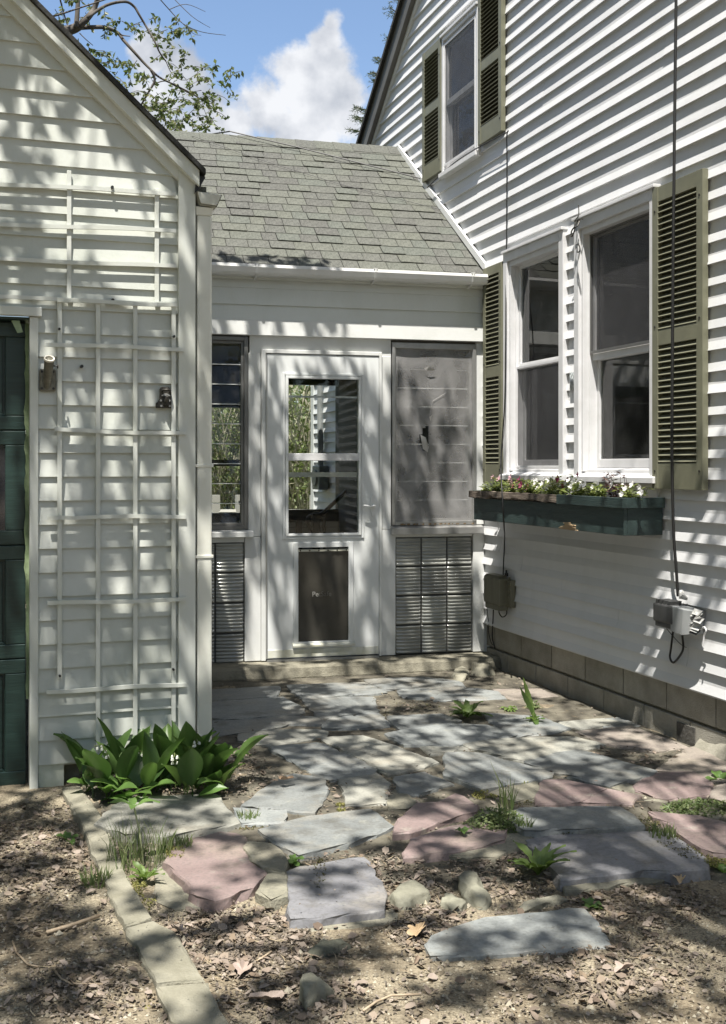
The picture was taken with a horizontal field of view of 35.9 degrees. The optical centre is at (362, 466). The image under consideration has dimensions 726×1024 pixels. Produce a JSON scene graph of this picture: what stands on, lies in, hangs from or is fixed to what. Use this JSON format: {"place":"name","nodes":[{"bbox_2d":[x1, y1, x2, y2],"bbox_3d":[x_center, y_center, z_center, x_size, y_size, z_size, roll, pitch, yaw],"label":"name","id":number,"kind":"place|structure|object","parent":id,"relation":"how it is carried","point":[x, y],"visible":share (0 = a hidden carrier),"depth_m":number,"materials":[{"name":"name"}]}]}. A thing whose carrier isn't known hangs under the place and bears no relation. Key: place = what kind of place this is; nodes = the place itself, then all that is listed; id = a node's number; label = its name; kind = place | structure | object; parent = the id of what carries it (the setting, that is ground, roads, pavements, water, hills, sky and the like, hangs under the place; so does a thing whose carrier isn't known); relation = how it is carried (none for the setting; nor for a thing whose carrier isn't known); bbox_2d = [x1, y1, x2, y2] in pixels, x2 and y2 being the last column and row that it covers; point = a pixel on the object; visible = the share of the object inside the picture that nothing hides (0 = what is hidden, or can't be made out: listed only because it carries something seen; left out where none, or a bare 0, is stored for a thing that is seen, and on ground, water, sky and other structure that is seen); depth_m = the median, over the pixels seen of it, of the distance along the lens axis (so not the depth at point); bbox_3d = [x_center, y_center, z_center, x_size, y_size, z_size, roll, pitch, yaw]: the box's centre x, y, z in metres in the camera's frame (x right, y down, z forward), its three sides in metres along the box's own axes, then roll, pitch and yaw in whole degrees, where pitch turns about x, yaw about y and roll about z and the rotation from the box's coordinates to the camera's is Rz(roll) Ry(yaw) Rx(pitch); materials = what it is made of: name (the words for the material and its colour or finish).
{"place":"outdoors","nodes":[
{"label":"outdoors","id":0,"kind":"place"},
{"bbox_2d":[11,0,397,431],"label":"sky","id":1,"kind":"structure","parent":0,"point":[305,64],"materials":[{"name":"blue"}]},
{"bbox_2d":[0,643,725,1023],"bbox_3d":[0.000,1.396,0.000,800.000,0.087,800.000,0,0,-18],"label":"ground","id":2,"kind":"structure","parent":0,"point":[92,901],"depth_m":3.14,"materials":[{"name":"soil"}]},
{"bbox_2d":[11,940,37,967],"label":"twig","id":3,"kind":"object","parent":2,"relation":"on","point":[21,957],"visible":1,"depth_m":3.15,"materials":[{"name":"wood"}]},
{"bbox_2d":[54,831,79,844],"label":"weed","id":4,"kind":"object","parent":2,"relation":"on","point":[65,835],"visible":1,"depth_m":4.19,"materials":[{"name":"green plant"}]},
{"bbox_2d":[46,914,99,933],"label":"twig","id":5,"kind":"object","parent":2,"relation":"on","point":[70,925],"visible":1,"depth_m":3.36,"materials":[{"name":"wood"}]},
{"bbox_2d":[52,967,102,985],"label":"twig","id":6,"kind":"object","parent":2,"relation":"on","point":[62,979],"visible":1,"depth_m":2.99,"materials":[{"name":"wood"}]},
{"bbox_2d":[79,861,113,888],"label":"grass tuft","id":7,"kind":"object","parent":2,"relation":"on","point":[92,878],"visible":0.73,"depth_m":3.71,"materials":[{"name":"plant"}]},
{"bbox_2d":[0,0,221,788],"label":"garage","id":8,"kind":"structure","parent":2,"relation":"on","point":[69,101],"depth_m":4.90,"materials":[{"name":"white wood"}]},
{"bbox_2d":[0,322,25,785],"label":"garage door","id":9,"kind":"structure","parent":8,"relation":"in","point":[12,343],"depth_m":4.88,"materials":[{"name":"green paint"}]},
{"bbox_2d":[39,355,57,390],"bbox_3d":[-1.338,-0.397,4.782,0.068,0.148,0.120,0,0,-26],"label":"pole bracket","id":10,"kind":"object","parent":8,"relation":"attached to","point":[47,377],"visible":1,"depth_m":4.79,"materials":[{"name":"metal"}]},
{"bbox_2d":[0,170,175,367],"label":"trellis","id":11,"kind":"object","parent":8,"relation":"attached to","point":[155,229],"visible":1,"depth_m":4.86,"materials":[{"name":"white wood"}]},
{"bbox_2d":[44,298,186,747],"bbox_3d":[-1.079,0.266,4.910,0.613,1.988,0.031,0,0,-19],"label":"trellis","id":12,"kind":"object","parent":8,"relation":"attached to","point":[59,518],"visible":0.95,"depth_m":4.90,"materials":[{"name":"white wood"}]},
{"bbox_2d":[156,387,170,407],"bbox_3d":[-0.881,-0.306,4.966,0.069,0.096,0.054,0,0,-19],"label":"wall bracket","id":13,"kind":"object","parent":8,"relation":"attached to","point":[164,400],"depth_m":4.97,"materials":[{"name":"black metal"}]},
{"bbox_2d":[108,797,159,864],"bbox_3d":[-0.799,1.277,3.910,0.149,0.226,0.105,0,0,33],"label":"weed","id":14,"kind":"object","parent":2,"relation":"on","point":[132,802],"visible":0.94,"depth_m":3.91,"materials":[{"name":"green"}]},
{"bbox_2d":[102,812,178,874],"bbox_3d":[-0.779,1.295,3.896,0.278,0.177,0.292,0,0,-18],"label":"grass tuft","id":15,"kind":"object","parent":2,"relation":"on","point":[140,850],"visible":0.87,"depth_m":3.89,"materials":[{"name":"green plant"}]},
{"bbox_2d":[62,786,228,1023],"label":"kerb","id":16,"kind":"structure","parent":2,"relation":"on","point":[168,965],"depth_m":3.23,"materials":[{"name":"concrete"}]},
{"bbox_2d":[171,924,186,933],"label":"dead leaf","id":17,"kind":"object","parent":16,"relation":"on","point":[180,928],"visible":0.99,"depth_m":3.29,"materials":[{"name":"plant"}]},
{"bbox_2d":[126,859,164,880],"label":"weed","id":18,"kind":"object","parent":2,"relation":"on","point":[142,873],"visible":1,"depth_m":3.73,"materials":[{"name":"green plant"}]},
{"bbox_2d":[53,0,243,133],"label":"broadleaf tree","id":19,"kind":"object","parent":2,"relation":"on","point":[77,26],"visible":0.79,"depth_m":10.07,"materials":[{"name":"green plant"}]},
{"bbox_2d":[256,951,271,961],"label":"twig","id":20,"kind":"object","parent":2,"relation":"on","point":[268,953],"visible":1,"depth_m":3.15,"materials":[{"name":"wood"}]},
{"bbox_2d":[298,972,334,1010],"bbox_3d":[-0.137,1.384,2.939,0.096,0.080,0.144,0,0,39],"label":"rock","id":21,"kind":"object","parent":2,"relation":"on","point":[314,988],"visible":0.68,"depth_m":2.92,"materials":[{"name":"stone"}]},
{"bbox_2d":[168,130,489,662],"bbox_3d":[-0.599,-0.650,9.099,2.631,4.021,3.705,0,0,-14],"label":"porch","id":22,"kind":"object","parent":2,"relation":"on","point":[368,305],"visible":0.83,"depth_m":7.55,"materials":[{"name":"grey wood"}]},
{"bbox_2d":[212,336,247,529],"bbox_3d":[-1.049,-0.215,7.269,0.600,1.258,0.083,0,0,-14],"label":"louvre window","id":23,"kind":"structure","parent":22,"relation":"in","point":[242,524],"depth_m":7.30,"materials":[{"name":"white wood"}]},
{"bbox_2d":[267,354,378,658],"bbox_3d":[-0.258,0.263,7.415,0.756,1.994,0.097,0,0,-14],"label":"storm door","id":24,"kind":"structure","parent":22,"relation":"in","point":[321,602],"depth_m":7.42,"materials":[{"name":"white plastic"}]},
{"bbox_2d":[305,489,345,548],"bbox_3d":[-0.218,0.638,10.642,0.674,1.324,0.060,0,0,-14],"label":"handrail","id":25,"kind":"object","parent":22,"relation":"on","point":[315,526],"visible":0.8,"depth_m":10.56,"materials":[{"name":"black metal"}]},
{"bbox_2d":[391,342,475,525],"bbox_3d":[0.479,-0.217,7.641,0.598,1.235,0.110,0,0,-14],"label":"louvre window","id":26,"kind":"structure","parent":22,"relation":"in","point":[404,404],"depth_m":7.61,"materials":[{"name":"metal"}]},
{"bbox_2d":[308,938,351,957],"bbox_3d":[-0.095,1.393,3.220,0.083,0.048,0.167,0,0,36],"label":"rock","id":27,"kind":"object","parent":2,"relation":"on","point":[323,947],"visible":0.67,"depth_m":3.20,"materials":[{"name":"stone"}]},
{"bbox_2d":[212,651,501,681],"bbox_3d":[-0.233,1.350,7.375,2.355,0.140,0.328,0,0,-14],"label":"concrete step","id":28,"kind":"object","parent":2,"relation":"on","point":[385,664],"visible":0.52,"depth_m":7.30,"materials":[{"name":"grey concrete"}]},
{"bbox_2d":[0,668,725,1023],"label":"leaf litter","id":29,"kind":"object","parent":2,"relation":"on","point":[286,944],"visible":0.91,"depth_m":3.26,"materials":[{"name":"brown plant"}]},
{"bbox_2d":[233,959,251,977],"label":"dead leaf","id":30,"kind":"object","parent":29,"relation":"on","point":[241,967],"visible":1,"depth_m":3.06,"materials":[{"name":"plant"}]},
{"bbox_2d":[248,990,297,1000],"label":"dead leaf","id":31,"kind":"object","parent":29,"relation":"on","point":[277,994],"visible":1,"depth_m":2.90,"materials":[{"name":"plant"}]},
{"bbox_2d":[608,961,632,972],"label":"dead leaf","id":32,"kind":"object","parent":29,"relation":"on","point":[620,966],"visible":1,"depth_m":3.06,"materials":[{"name":"plant"}]},
{"bbox_2d":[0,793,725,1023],"bbox_3d":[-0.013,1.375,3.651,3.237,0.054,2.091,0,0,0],"label":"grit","id":33,"kind":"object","parent":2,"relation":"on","point":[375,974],"visible":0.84,"depth_m":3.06,"materials":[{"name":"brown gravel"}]},
{"bbox_2d":[0,688,725,1023],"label":"twiglets","id":34,"kind":"object","parent":2,"relation":"on","point":[207,961],"visible":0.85,"depth_m":3.29,"materials":[{"name":"brown wood"}]},
{"bbox_2d":[362,993,419,1011],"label":"twig","id":35,"kind":"object","parent":2,"relation":"on","point":[386,997],"visible":1,"depth_m":2.92,"materials":[{"name":"wood"}]},
{"bbox_2d":[80,669,725,961],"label":"patio","id":36,"kind":"structure","parent":2,"relation":"on","point":[224,865],"depth_m":4.46,"materials":[{"name":"stone"}]},
{"bbox_2d":[53,717,177,800],"bbox_3d":[-1.024,1.222,4.684,0.397,0.341,0.571,0,0,-30],"label":"lily of the valley","id":37,"kind":"object","parent":36,"relation":"on","point":[122,761],"visible":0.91,"depth_m":4.63,"materials":[{"name":"green plant"}]},
{"bbox_2d":[160,829,193,852],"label":"grass tuft","id":38,"kind":"object","parent":36,"relation":"on","point":[180,841],"visible":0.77,"depth_m":4.02,"materials":[{"name":"plant"}]},
{"bbox_2d":[135,720,267,799],"bbox_3d":[-0.738,1.223,4.678,0.506,0.340,0.510,0,0,28],"label":"lily of the valley","id":39,"kind":"object","parent":36,"relation":"on","point":[187,755],"visible":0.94,"depth_m":4.65,"materials":[{"name":"green plant"}]},
{"bbox_2d":[228,744,251,761],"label":"weed","id":40,"kind":"object","parent":36,"relation":"on","point":[236,752],"visible":0.39,"depth_m":5.25,"materials":[{"name":"green plant"}]},
{"bbox_2d":[236,805,260,819],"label":"grass tuft","id":41,"kind":"object","parent":36,"relation":"on","point":[249,816],"visible":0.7,"depth_m":4.29,"materials":[{"name":"plant"}]},
{"bbox_2d":[279,775,293,779],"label":"dead leaf","id":42,"kind":"object","parent":36,"relation":"on","point":[284,777],"visible":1,"depth_m":4.70,"materials":[{"name":"plant"}]},
{"bbox_2d":[288,854,304,865],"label":"weed","id":43,"kind":"object","parent":36,"relation":"on","point":[293,858],"visible":0.98,"depth_m":3.85,"materials":[{"name":"green plant"}]},
{"bbox_2d":[455,826,472,833],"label":"weed","id":44,"kind":"object","parent":36,"relation":"on","point":[464,829],"visible":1,"depth_m":4.11,"materials":[{"name":"green plant"}]},
{"bbox_2d":[235,703,706,887],"bbox_3d":[0.022,1.360,5.192,1.676,0.034,3.240,0,0,-18],"label":"dark moss","id":45,"kind":"object","parent":36,"relation":"on","point":[563,833],"visible":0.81,"depth_m":4.11,"materials":[{"name":"plant"}]},
{"bbox_2d":[449,699,492,717],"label":"weed","id":46,"kind":"object","parent":36,"relation":"on","point":[467,708],"visible":1,"depth_m":6.04,"materials":[{"name":"green plant"}]},
{"bbox_2d":[463,805,527,833],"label":"plant","id":47,"kind":"object","parent":36,"relation":"on","point":[501,813],"visible":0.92,"depth_m":4.22,"materials":[{"name":"plant"}]},
{"bbox_2d":[491,763,517,815],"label":"grass tuft","id":48,"kind":"object","parent":36,"relation":"on","point":[512,801],"visible":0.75,"depth_m":4.34,"materials":[{"name":"plant"}]},
{"bbox_2d":[500,705,517,711],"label":"weed","id":49,"kind":"object","parent":36,"relation":"on","point":[510,708],"visible":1,"depth_m":6.20,"materials":[{"name":"green plant"}]},
{"bbox_2d":[515,815,536,828],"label":"grass tuft","id":50,"kind":"object","parent":36,"relation":"on","point":[521,822],"visible":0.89,"depth_m":4.16,"materials":[{"name":"plant"}]},
{"bbox_2d":[520,678,544,724],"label":"weed","id":51,"kind":"object","parent":36,"relation":"on","point":[527,698],"visible":1,"depth_m":5.93,"materials":[{"name":"green plant"}]},
{"bbox_2d":[525,700,540,708],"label":"grass tuft","id":52,"kind":"object","parent":36,"relation":"on","point":[535,705],"visible":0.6,"depth_m":6.29,"materials":[{"name":"plant"}]},
{"bbox_2d":[649,819,675,839],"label":"grass tuft","id":53,"kind":"object","parent":36,"relation":"on","point":[666,830],"visible":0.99,"depth_m":4.10,"materials":[{"name":"plant"}]},
{"bbox_2d":[673,874,685,883],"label":"dead leaf","id":54,"kind":"object","parent":36,"relation":"on","point":[680,878],"visible":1,"depth_m":3.72,"materials":[{"name":"plant"}]},
{"bbox_2d":[660,797,725,817],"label":"plant","id":55,"kind":"object","parent":36,"relation":"on","point":[683,803],"visible":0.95,"depth_m":4.42,"materials":[{"name":"plant"}]},
{"bbox_2d":[705,770,725,779],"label":"weed","id":56,"kind":"object","parent":36,"relation":"on","point":[719,774],"visible":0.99,"depth_m":4.85,"materials":[{"name":"green plant"}]},
{"bbox_2d":[712,862,725,872],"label":"weed","id":57,"kind":"object","parent":36,"relation":"on","point":[720,868],"visible":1,"depth_m":3.82,"materials":[{"name":"green plant"}]},
{"bbox_2d":[388,880,430,909],"bbox_3d":[0.139,1.387,3.597,0.141,0.076,0.178,0,0,-18],"label":"rock","id":58,"kind":"object","parent":2,"relation":"on","point":[407,894],"visible":0.72,"depth_m":3.56,"materials":[{"name":"stone"}]},
{"bbox_2d":[406,921,425,939],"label":"dead leaf","id":59,"kind":"object","parent":2,"relation":"on","point":[413,930],"visible":1,"depth_m":3.31,"materials":[{"name":"plant"}]},
{"bbox_2d":[112,781,725,1008],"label":"moss","id":60,"kind":"object","parent":2,"relation":"on","point":[713,862],"visible":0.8,"depth_m":3.85,"materials":[{"name":"plant"}]},
{"bbox_2d":[439,893,466,912],"bbox_3d":[0.279,1.390,3.541,0.105,0.057,0.120,0,0,-41],"label":"rock","id":61,"kind":"object","parent":2,"relation":"on","point":[451,901],"visible":0.65,"depth_m":3.51,"materials":[{"name":"stone"}]},
{"bbox_2d":[451,666,469,681],"bbox_3d":[0.638,1.359,7.260,0.120,0.064,0.452,0,0,14],"label":"rock","id":62,"kind":"object","parent":2,"relation":"on","point":[461,674],"visible":0.76,"depth_m":7.18,"materials":[{"name":"stone"}]},
{"bbox_2d":[458,870,491,909],"bbox_3d":[0.360,1.387,3.624,0.105,0.099,0.260,0,0,-18],"label":"rock","id":63,"kind":"object","parent":2,"relation":"on","point":[473,892],"visible":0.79,"depth_m":3.59,"materials":[{"name":"stone"}]},
{"bbox_2d":[471,661,495,676],"bbox_3d":[0.795,1.371,7.431,0.179,0.133,0.589,0,0,3],"label":"rock","id":64,"kind":"object","parent":2,"relation":"on","point":[485,669],"visible":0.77,"depth_m":7.30,"materials":[{"name":"stone"}]},
{"bbox_2d":[311,0,725,760],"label":"house","id":65,"kind":"structure","parent":2,"relation":"on","point":[573,98],"depth_m":6.35,"materials":[{"name":"white wood"}]},
{"bbox_2d":[192,136,439,209],"bbox_3d":[-1.214,-2.351,9.097,4.223,0.981,0.625,0,0,28],"label":"service wire","id":66,"kind":"object","parent":65,"relation":"attached to","point":[314,176],"visible":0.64,"depth_m":8.54,"materials":[{"name":"black rubber"}]},
{"bbox_2d":[213,131,420,178],"bbox_3d":[-1.167,-2.593,9.363,3.474,0.704,0.613,0,0,29],"label":"service wire","id":67,"kind":"object","parent":65,"relation":"attached to","point":[317,152],"visible":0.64,"depth_m":8.90,"materials":[{"name":"black rubber"}]},
{"bbox_2d":[311,385,328,489],"bbox_3d":[-0.441,-0.551,11.345,0.125,1.579,0.260,0,0,-18],"label":"meter box","id":68,"kind":"object","parent":65,"relation":"attached to","point":[320,483],"visible":0.65,"depth_m":11.38,"materials":[{"name":"grey plastic"}]},
{"bbox_2d":[438,1,482,178],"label":"window","id":69,"kind":"structure","parent":65,"relation":"in","point":[460,40],"depth_m":8.05,"materials":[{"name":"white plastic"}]},
{"bbox_2d":[427,130,508,617],"bbox_3d":[0.768,-0.602,7.675,0.214,3.194,1.871,0,0,-11],"label":"cable","id":70,"kind":"object","parent":65,"relation":"attached to","point":[505,329],"visible":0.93,"depth_m":7.31,"materials":[{"name":"black rubber"}]},
{"bbox_2d":[487,610,494,646],"bbox_3d":[0.869,1.090,7.592,0.052,0.261,0.126,0,0,11],"label":"wire","id":71,"kind":"object","parent":65,"relation":"attached to","point":[488,629],"visible":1,"depth_m":7.62,"materials":[{"name":"black rubber"}]},
{"bbox_2d":[492,610,495,648],"bbox_3d":[0.881,1.094,7.526,0.025,0.282,0.179,0,0,4],"label":"wire","id":72,"kind":"object","parent":65,"relation":"attached to","point":[492,628],"visible":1,"depth_m":7.57,"materials":[{"name":"black rubber"}]},
{"bbox_2d":[484,570,515,610],"bbox_3d":[0.895,0.809,7.362,0.097,0.264,0.296,0,0,-18],"label":"utility box","id":73,"kind":"object","parent":65,"relation":"attached to","point":[499,592],"visible":1,"depth_m":7.28,"materials":[{"name":"grey plastic"}]},
{"bbox_2d":[499,226,568,480],"bbox_3d":[1.475,-0.568,7.123,0.962,1.676,0.876,0,0,-18],"label":"window","id":74,"kind":"structure","parent":65,"relation":"in","point":[535,274],"depth_m":7.04,"materials":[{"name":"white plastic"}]},
{"bbox_2d":[469,490,664,535],"bbox_3d":[1.100,0.252,6.463,0.249,0.190,1.885,0,0,-18],"label":"window box","id":75,"kind":"object","parent":65,"relation":"attached to","point":[622,516],"visible":0.97,"depth_m":6.00,"materials":[{"name":"green paint"}]},
{"bbox_2d":[478,481,504,491],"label":"flowering plant","id":76,"kind":"object","parent":75,"relation":"in","point":[496,489],"visible":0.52,"depth_m":7.24,"materials":[{"name":"green plant"}]},
{"bbox_2d":[491,473,516,492],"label":"flowering plant","id":77,"kind":"object","parent":75,"relation":"on","point":[509,483],"visible":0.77,"depth_m":7.02,"materials":[{"name":"pink plant"}]},
{"bbox_2d":[511,476,534,492],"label":"flowering plant","id":78,"kind":"object","parent":75,"relation":"in","point":[519,487],"visible":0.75,"depth_m":6.81,"materials":[{"name":"red plant"}]},
{"bbox_2d":[522,478,542,493],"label":"flowering plant","id":79,"kind":"object","parent":75,"relation":"in","point":[535,486],"visible":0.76,"depth_m":6.78,"materials":[{"name":"white plant"}]},
{"bbox_2d":[535,475,567,494],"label":"flowering plant","id":80,"kind":"object","parent":75,"relation":"on","point":[544,489],"visible":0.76,"depth_m":6.40,"materials":[{"name":"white plant"}]},
{"bbox_2d":[545,472,578,494],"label":"flowering plant","id":81,"kind":"object","parent":75,"relation":"on","point":[561,488],"visible":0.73,"depth_m":6.29,"materials":[{"name":"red plant"}]},
{"bbox_2d":[563,478,586,495],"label":"flowering plant","id":82,"kind":"object","parent":75,"relation":"on","point":[573,485],"visible":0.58,"depth_m":6.15,"materials":[{"name":"white plant"}]},
{"bbox_2d":[577,480,600,495],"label":"flowering plant","id":83,"kind":"object","parent":75,"relation":"in","point":[581,491],"visible":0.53,"depth_m":6.05,"materials":[{"name":"white plant"}]},
{"bbox_2d":[578,480,609,496],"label":"flowering plant","id":84,"kind":"object","parent":75,"relation":"on","point":[598,491],"visible":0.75,"depth_m":5.94,"materials":[{"name":"green plant"}]},
{"bbox_2d":[602,471,629,497],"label":"flowering plant","id":85,"kind":"object","parent":75,"relation":"on","point":[612,487],"visible":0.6,"depth_m":5.75,"materials":[{"name":"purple plant"}]},
{"bbox_2d":[610,480,654,499],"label":"flowering plant","id":86,"kind":"object","parent":75,"relation":"on","point":[625,493],"visible":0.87,"depth_m":5.58,"materials":[{"name":"white plant"}]},
{"bbox_2d":[570,372,573,389],"bbox_3d":[1.224,-0.493,6.470,0.012,0.100,0.100,0,0,-18],"label":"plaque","id":87,"kind":"object","parent":65,"relation":"attached to","point":[571,380],"visible":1,"depth_m":6.49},
{"bbox_2d":[570,205,582,252],"bbox_3d":[1.215,-1.346,6.347,0.047,0.280,0.079,0,0,-18],"label":"plant hook","id":88,"kind":"object","parent":65,"relation":"attached to","point":[574,227],"visible":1,"depth_m":6.35,"materials":[{"name":"black metal"}]},
{"bbox_2d":[569,184,661,483],"bbox_3d":[1.780,-0.578,6.198,0.962,1.696,0.860,0,0,-18],"label":"window","id":89,"kind":"structure","parent":65,"relation":"in","point":[613,263],"depth_m":6.17,"materials":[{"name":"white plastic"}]},
{"bbox_2d":[653,598,685,628],"bbox_3d":[1.508,0.724,5.499,0.093,0.133,0.168,0,0,-18],"label":"utility box","id":90,"kind":"object","parent":65,"relation":"attached to","point":[662,612],"visible":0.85,"depth_m":5.47,"materials":[{"name":"grey plastic"}]},
{"bbox_2d":[669,631,683,663],"bbox_3d":[1.530,0.844,5.476,0.022,0.254,0.130,0,0,-18],"label":"cable","id":91,"kind":"object","parent":90,"relation":"hanging from","point":[680,654],"visible":0.87,"depth_m":5.49,"materials":[{"name":"black rubber"}]},
{"bbox_2d":[670,0,678,596],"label":"cable","id":92,"kind":"object","parent":65,"relation":"hanging from","point":[672,297],"visible":1,"depth_m":5.42,"materials":[{"name":"black rubber"}]},
{"bbox_2d":[666,590,706,645],"bbox_3d":[1.556,0.722,5.357,0.095,0.245,0.266,0,0,-18],"label":"utility box","id":93,"kind":"object","parent":65,"relation":"attached to","point":[688,620],"visible":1,"depth_m":5.32,"materials":[{"name":"grey plastic"}]},
{"bbox_2d":[507,841,576,874],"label":"weed","id":94,"kind":"object","parent":2,"relation":"on","point":[543,859],"visible":1,"depth_m":3.78,"materials":[{"name":"green plant"}]},
{"bbox_2d":[516,894,569,913],"bbox_3d":[0.558,1.392,3.553,0.247,0.043,0.058,0,0,-34],"label":"rock","id":95,"kind":"object","parent":2,"relation":"on","point":[533,905],"visible":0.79,"depth_m":3.54,"materials":[{"name":"stone"}]},
{"bbox_2d":[582,897,603,908],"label":"weed","id":96,"kind":"object","parent":2,"relation":"on","point":[588,902],"visible":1,"depth_m":3.54,"materials":[{"name":"green plant"}]},
{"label":"lawn","id":97,"kind":"structure","parent":0,"visible":0},
{"bbox_2d":[212,408,303,508],"bbox_3d":[-2.039,-0.162,15.501,2.399,3.318,2.333,0,0,-18],"label":"shrub","id":98,"kind":"object","parent":97,"relation":"on","point":[219,474],"visible":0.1,"depth_m":15.17,"materials":[{"name":"green plant"}]},
{"bbox_2d":[213,385,308,506],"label":"woodland","id":99,"kind":"object","parent":97,"relation":"on","point":[237,428],"depth_m":26.66,"materials":[{"name":"green plant"}]},
{"bbox_2d":[212,385,310,497],"bbox_3d":[-1.387,-0.302,16.602,2.738,3.544,2.771,0,0,-18],"label":"shrub","id":100,"kind":"object","parent":97,"relation":"on","point":[295,391],"visible":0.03,"depth_m":16.03,"materials":[{"name":"green plant"}]},
{"bbox_2d":[212,495,310,512],"bbox_3d":[-1.358,0.900,13.200,1.691,1.120,0.114,0,0,0],"label":"garden fence","id":101,"kind":"object","parent":97,"relation":"on","point":[216,507],"visible":0.07,"depth_m":13.16,"materials":[{"name":"grey wood"}]},
{"bbox_2d":[221,385,310,508],"bbox_3d":[-0.759,-0.110,15.562,2.377,3.206,2.377,0,0,-18],"label":"shrub","id":102,"kind":"object","parent":97,"relation":"on","point":[299,488],"visible":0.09,"depth_m":15.28,"materials":[{"name":"green plant"}]},
{"bbox_2d":[289,385,310,428],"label":"shrub","id":103,"kind":"object","parent":97,"relation":"on","point":[299,403],"visible":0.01,"depth_m":18.89,"materials":[{"name":"green plant"}]},
{"bbox_2d":[293,0,397,401],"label":"spruce tree","id":104,"kind":"object","parent":97,"relation":"on","point":[373,74],"visible":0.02,"depth_m":20.89,"materials":[{"name":"green plant"}]}
]}

